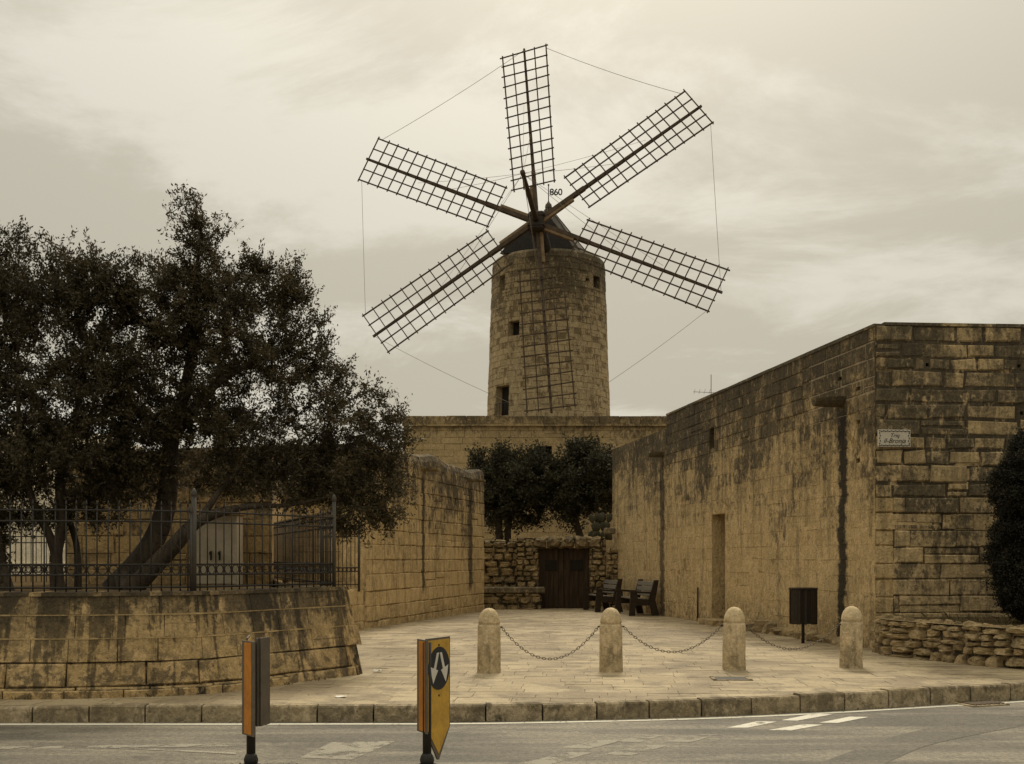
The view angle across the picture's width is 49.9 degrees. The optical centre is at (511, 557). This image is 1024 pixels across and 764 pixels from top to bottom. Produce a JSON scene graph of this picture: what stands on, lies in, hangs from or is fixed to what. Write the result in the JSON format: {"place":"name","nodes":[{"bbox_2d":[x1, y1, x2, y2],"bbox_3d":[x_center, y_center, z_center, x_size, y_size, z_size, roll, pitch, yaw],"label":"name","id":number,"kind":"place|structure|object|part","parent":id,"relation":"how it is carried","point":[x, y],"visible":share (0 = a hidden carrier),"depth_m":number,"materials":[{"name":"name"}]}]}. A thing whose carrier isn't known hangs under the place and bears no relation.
{"place":"outdoors","nodes":[
{"label":"outdoors","id":0,"kind":"place"},
{"bbox_2d":[11,576,268,590],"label":"yard ground","id":1,"kind":"structure","parent":0,"point":[26,581],"depth_m":18.46,"materials":[{"name":"soil"}]},
{"bbox_2d":[5,531,64,581],"bbox_3d":[-10.250,-0.003,21.500,4.503,1.065,0.025,0,0,0],"label":"railing","id":2,"kind":"object","parent":1,"relation":"on","point":[36,542],"visible":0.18,"depth_m":21.49,"materials":[{"name":"metal"}]},
{"bbox_2d":[0,428,138,573],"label":"pale house","id":3,"kind":"structure","parent":1,"relation":"on","point":[26,553],"depth_m":33.00,"materials":[{"name":"beige stone"}]},
{"bbox_2d":[0,215,185,590],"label":"olive tree","id":4,"kind":"object","parent":1,"relation":"on","point":[24,450],"visible":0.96,"depth_m":15.69,"materials":[{"name":"green plant"}]},
{"bbox_2d":[66,451,281,586],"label":"yard wall","id":5,"kind":"structure","parent":1,"relation":"on","point":[183,491],"depth_m":19.66,"materials":[{"name":"beige stone"}]},
{"bbox_2d":[197,510,245,584],"bbox_3d":[-5.140,-0.177,19.270,0.840,1.315,0.560,0,0,0],"label":"utility cabinet","id":6,"kind":"object","parent":1,"relation":"on","point":[235,546],"visible":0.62,"depth_m":19.07,"materials":[{"name":"metal"}]},
{"bbox_3d":[-5.322,-0.100,19.055,0.345,1.100,0.070,0,0,0],"label":"door","id":7,"kind":"part","parent":6,"relation":"part of","materials":[{"name":"paint"}]},
{"bbox_3d":[-4.958,-0.100,19.055,0.345,1.100,0.070,0,0,0],"label":"door","id":8,"kind":"part","parent":6,"relation":"part of","materials":[{"name":"paint"}]},
{"bbox_2d":[77,183,425,589],"bbox_3d":[-3.860,-2.511,16.611,5.213,6.296,2.748,0,0,0],"label":"olive tree","id":9,"kind":"object","parent":1,"relation":"on","point":[328,468],"visible":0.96,"depth_m":16.32,"materials":[{"name":"green plant"}]},
{"bbox_2d":[282,462,345,586],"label":"yard end wall","id":10,"kind":"structure","parent":1,"relation":"on","point":[316,510],"depth_m":25.07,"materials":[{"name":"beige stone"}]},
{"bbox_2d":[0,608,1023,706],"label":"plaza paving","id":11,"kind":"structure","parent":0,"point":[390,651],"depth_m":15.40,"materials":[{"name":"stone"}]},
{"bbox_2d":[0,579,362,698],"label":"retaining wall","id":12,"kind":"structure","parent":11,"relation":"on","point":[81,644],"depth_m":12.49,"materials":[{"name":"stone"}]},
{"bbox_2d":[0,488,336,591],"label":"iron fence","id":13,"kind":"object","parent":12,"relation":"on","point":[193,574],"visible":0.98,"depth_m":12.84,"materials":[{"name":"black metal"}]},
{"bbox_2d":[274,510,331,585],"bbox_3d":[-3.467,-0.150,17.731,0.071,1.300,5.989,0,0,-21],"label":"return fence","id":14,"kind":"object","parent":12,"relation":"on","point":[281,547],"visible":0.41,"depth_m":17.05,"materials":[{"name":"metal"}]},
{"bbox_2d":[178,435,485,629],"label":"stone outbuilding","id":15,"kind":"structure","parent":11,"relation":"on","point":[426,562],"depth_m":29.03,"materials":[{"name":"beige stone"}]},
{"bbox_2d":[321,521,360,591],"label":"side gate","id":16,"kind":"structure","parent":15,"relation":"attached to","point":[346,571],"depth_m":22.79,"materials":[{"name":"metal"}]},
{"bbox_2d":[477,608,502,673],"bbox_3d":[-0.303,1.142,15.005,0.348,0.922,0.324,0,0,0],"label":"stone bollard","id":17,"kind":"object","parent":11,"relation":"on","point":[489,647],"visible":0.92,"depth_m":14.88,"materials":[{"name":"stone"}]},
{"bbox_2d":[502,625,599,659],"bbox_3d":[0.532,1.164,15.072,1.353,0.478,0.040,0,0,-6],"label":"barrier chain","id":18,"kind":"object","parent":17,"relation":"hanging from","point":[554,657],"visible":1,"depth_m":15.07,"materials":[{"name":"black metal"}]},
{"bbox_2d":[463,437,558,540],"bbox_3d":[0.071,-2.409,40.475,3.854,4.176,3.955,0,0,-28],"label":"carob tree","id":19,"kind":"object","parent":11,"relation":"on","point":[511,490],"visible":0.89,"depth_m":39.86,"materials":[{"name":"green plant"}]},
{"bbox_2d":[15,625,1008,724],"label":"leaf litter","id":20,"kind":"object","parent":11,"relation":"on","point":[453,701],"visible":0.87,"depth_m":11.65,"materials":[{"name":"plant"}]},
{"bbox_2d":[484,587,544,608],"bbox_3d":[-0.160,1.375,36.082,2.467,0.850,0.836,0,0,0],"label":"stone bench","id":21,"kind":"object","parent":11,"relation":"on","point":[512,597],"visible":0.69,"depth_m":35.73,"materials":[{"name":"beige stone"}]},
{"bbox_2d":[8,611,1023,699],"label":"weeds","id":22,"kind":"object","parent":11,"relation":"on","point":[923,616],"visible":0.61,"depth_m":17.39,"materials":[{"name":"green plant"}]},
{"bbox_2d":[402,416,666,548],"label":"mill house","id":23,"kind":"structure","parent":11,"relation":"on","point":[448,439],"depth_m":46.00,"materials":[{"name":"stone"}]},
{"bbox_2d":[358,44,729,423],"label":"windmill","id":24,"kind":"object","parent":23,"relation":"on","point":[548,350],"visible":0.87,"depth_m":47.31,"materials":[{"name":"stone"}]},
{"bbox_2d":[494,387,508,415],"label":"window","id":25,"kind":"structure","parent":24,"relation":"in","point":[505,390],"depth_m":48.55,"materials":[{"name":"metal"}]},
{"bbox_2d":[513,322,518,334],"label":"window","id":26,"kind":"structure","parent":24,"relation":"in","point":[516,325],"depth_m":48.20,"materials":[{"name":"black glass"}]},
{"bbox_2d":[541,447,551,459],"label":"window","id":27,"kind":"structure","parent":23,"relation":"in","point":[549,448],"depth_m":46.28,"materials":[{"name":"black glass"}]},
{"bbox_2d":[484,528,617,608],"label":"garden gate wall","id":28,"kind":"structure","parent":11,"relation":"on","point":[562,571],"depth_m":36.68,"materials":[{"name":"stone"}]},
{"bbox_2d":[588,512,612,539],"bbox_3d":[2.984,-1.102,38.173,0.820,0.983,0.874,0,0,-27],"label":"prickly pear","id":29,"kind":"object","parent":28,"relation":"on","point":[596,526],"visible":0.79,"depth_m":38.01,"materials":[{"name":"green plant"}]},
{"bbox_2d":[534,433,617,536],"bbox_3d":[2.560,-2.509,40.080,3.671,4.162,3.896,0,0,0],"label":"carob tree","id":30,"kind":"object","parent":11,"relation":"on","point":[582,477],"visible":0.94,"depth_m":39.35,"materials":[{"name":"green plant"}]},
{"bbox_2d":[583,578,622,611],"bbox_3d":[2.853,1.155,34.587,0.880,1.020,1.712,0,0,-9],"label":"garden bench","id":31,"kind":"object","parent":11,"relation":"on","point":[600,596],"visible":0.88,"depth_m":34.17,"materials":[{"name":"brown wood"}]},
{"bbox_2d":[597,608,624,671],"bbox_3d":[1.362,1.144,15.139,0.325,0.924,0.325,0,0,-41],"label":"stone bollard","id":32,"kind":"object","parent":11,"relation":"on","point":[610,650],"visible":0.97,"depth_m":15.01,"materials":[{"name":"stone"}]},
{"bbox_2d":[624,624,722,652],"bbox_3d":[2.250,1.121,15.276,1.454,0.405,0.039,0,0,-11],"label":"barrier chain","id":33,"kind":"object","parent":32,"relation":"hanging from","point":[679,650],"visible":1,"depth_m":15.28,"materials":[{"name":"black metal"}]},
{"bbox_2d":[615,579,658,615],"bbox_3d":[3.633,1.142,32.087,0.880,1.020,1.712,0,0,-9],"label":"garden bench","id":34,"kind":"object","parent":11,"relation":"on","point":[635,601],"visible":0.98,"depth_m":31.31,"materials":[{"name":"brown wood"}]},
{"bbox_2d":[709,676,752,680],"bbox_3d":[2.814,1.551,14.136,0.500,0.016,0.400,0,0,3],"label":"inspection cover","id":35,"kind":"object","parent":11,"relation":"on","point":[728,678],"visible":1,"depth_m":14.12,"materials":[{"name":"metal"}]},
{"bbox_2d":[721,607,746,670],"bbox_3d":[3.110,1.145,15.411,0.321,0.923,0.327,0,0,-36],"label":"stone bollard","id":36,"kind":"object","parent":11,"relation":"on","point":[734,625],"visible":0.91,"depth_m":15.28,"materials":[{"name":"stone"}]},
{"bbox_2d":[788,587,817,642],"bbox_3d":[5.423,1.080,20.480,0.513,1.057,0.396,0,0,0],"label":"litter bin","id":37,"kind":"object","parent":11,"relation":"on","point":[803,606],"visible":1,"depth_m":20.32,"materials":[{"name":"metal"}]},
{"bbox_2d":[612,322,1023,648],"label":"stone building","id":38,"kind":"structure","parent":11,"relation":"on","point":[753,498],"depth_m":20.50,"materials":[{"name":"stone"}]},
{"bbox_2d":[878,430,910,446],"bbox_3d":[6.582,-2.060,18.946,0.580,0.300,0.035,0,0,-4],"label":"street sign","id":39,"kind":"object","parent":38,"relation":"attached to","point":[894,438],"visible":1,"depth_m":18.93,"materials":[{"name":"ceramic"}]},
{"bbox_2d":[838,606,862,668],"bbox_3d":[4.838,1.147,15.693,0.325,0.924,0.321,0,0,38],"label":"stone bollard","id":40,"kind":"object","parent":11,"relation":"on","point":[851,640],"visible":0.94,"depth_m":15.56,"materials":[{"name":"stone"}]},
{"bbox_2d":[747,623,839,649],"bbox_3d":[3.986,1.117,15.554,1.420,0.375,0.039,0,0,-12],"label":"barrier chain","id":41,"kind":"object","parent":40,"relation":"hanging from","point":[796,648],"visible":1,"depth_m":15.56,"materials":[{"name":"black metal"}]},
{"bbox_2d":[871,615,1023,668],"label":"rubble garden wall","id":42,"kind":"structure","parent":11,"relation":"on","point":[974,643],"depth_m":16.51,"materials":[{"name":"beige stone"}]},
{"bbox_2d":[902,617,1023,625],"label":"planting bed","id":43,"kind":"object","parent":42,"relation":"in","point":[990,620],"depth_m":18.24,"materials":[{"name":"soil"}]},
{"bbox_2d":[976,424,1023,622],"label":"evergreen shrub","id":44,"kind":"object","parent":43,"relation":"on","point":[1005,548],"visible":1,"depth_m":17.00,"materials":[{"name":"green plant"}]},
{"bbox_2d":[0,700,1023,763],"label":"road","id":45,"kind":"structure","parent":0,"point":[517,743],"depth_m":10.19,"materials":[{"name":"grey asphalt"}]},
{"bbox_2d":[0,734,718,763],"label":"worn markings","id":46,"kind":"object","parent":45,"relation":"on","point":[334,747],"visible":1,"depth_m":9.85,"materials":[{"name":"paint"}]},
{"bbox_2d":[0,681,1023,721],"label":"kerb","id":47,"kind":"structure","parent":45,"relation":"on","point":[797,702],"depth_m":11.54,"materials":[{"name":"stone"}]},
{"bbox_2d":[0,701,1023,724],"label":"edge line","id":48,"kind":"object","parent":45,"relation":"on","point":[464,723],"visible":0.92,"depth_m":11.27,"materials":[{"name":"white paint"}]},
{"bbox_2d":[727,714,865,730],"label":"give way dashes","id":49,"kind":"object","parent":45,"relation":"on","point":[757,723],"visible":1,"depth_m":11.34,"materials":[{"name":"white paint"}]},
{"bbox_2d":[819,713,1023,763],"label":"road repair strip","id":50,"kind":"object","parent":45,"relation":"on","point":[883,751],"visible":1,"depth_m":10.35,"materials":[{"name":"asphalt"}]},
{"bbox_2d":[953,700,1009,706],"bbox_3d":[5.442,1.687,12.764,0.520,0.034,0.340,0,0,-20],"label":"drain grate","id":51,"kind":"object","parent":45,"relation":"on","point":[980,703],"visible":1,"depth_m":12.68,"materials":[{"name":"metal"}]},
{"bbox_2d":[0,0,1023,450],"label":"sky","id":52,"kind":"structure","parent":0,"point":[867,162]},
{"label":"traffic island","id":53,"kind":"structure","parent":0,"visible":0},
{"bbox_2d":[242,635,269,763],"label":"traffic sign","id":54,"kind":"object","parent":53,"relation":"on","point":[255,684],"visible":1,"depth_m":8.42,"materials":[{"name":"orange metal"}]},
{"bbox_2d":[417,636,449,763],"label":"traffic sign","id":55,"kind":"object","parent":53,"relation":"on","point":[433,690],"visible":1,"depth_m":8.51,"materials":[{"name":"yellow metal"}]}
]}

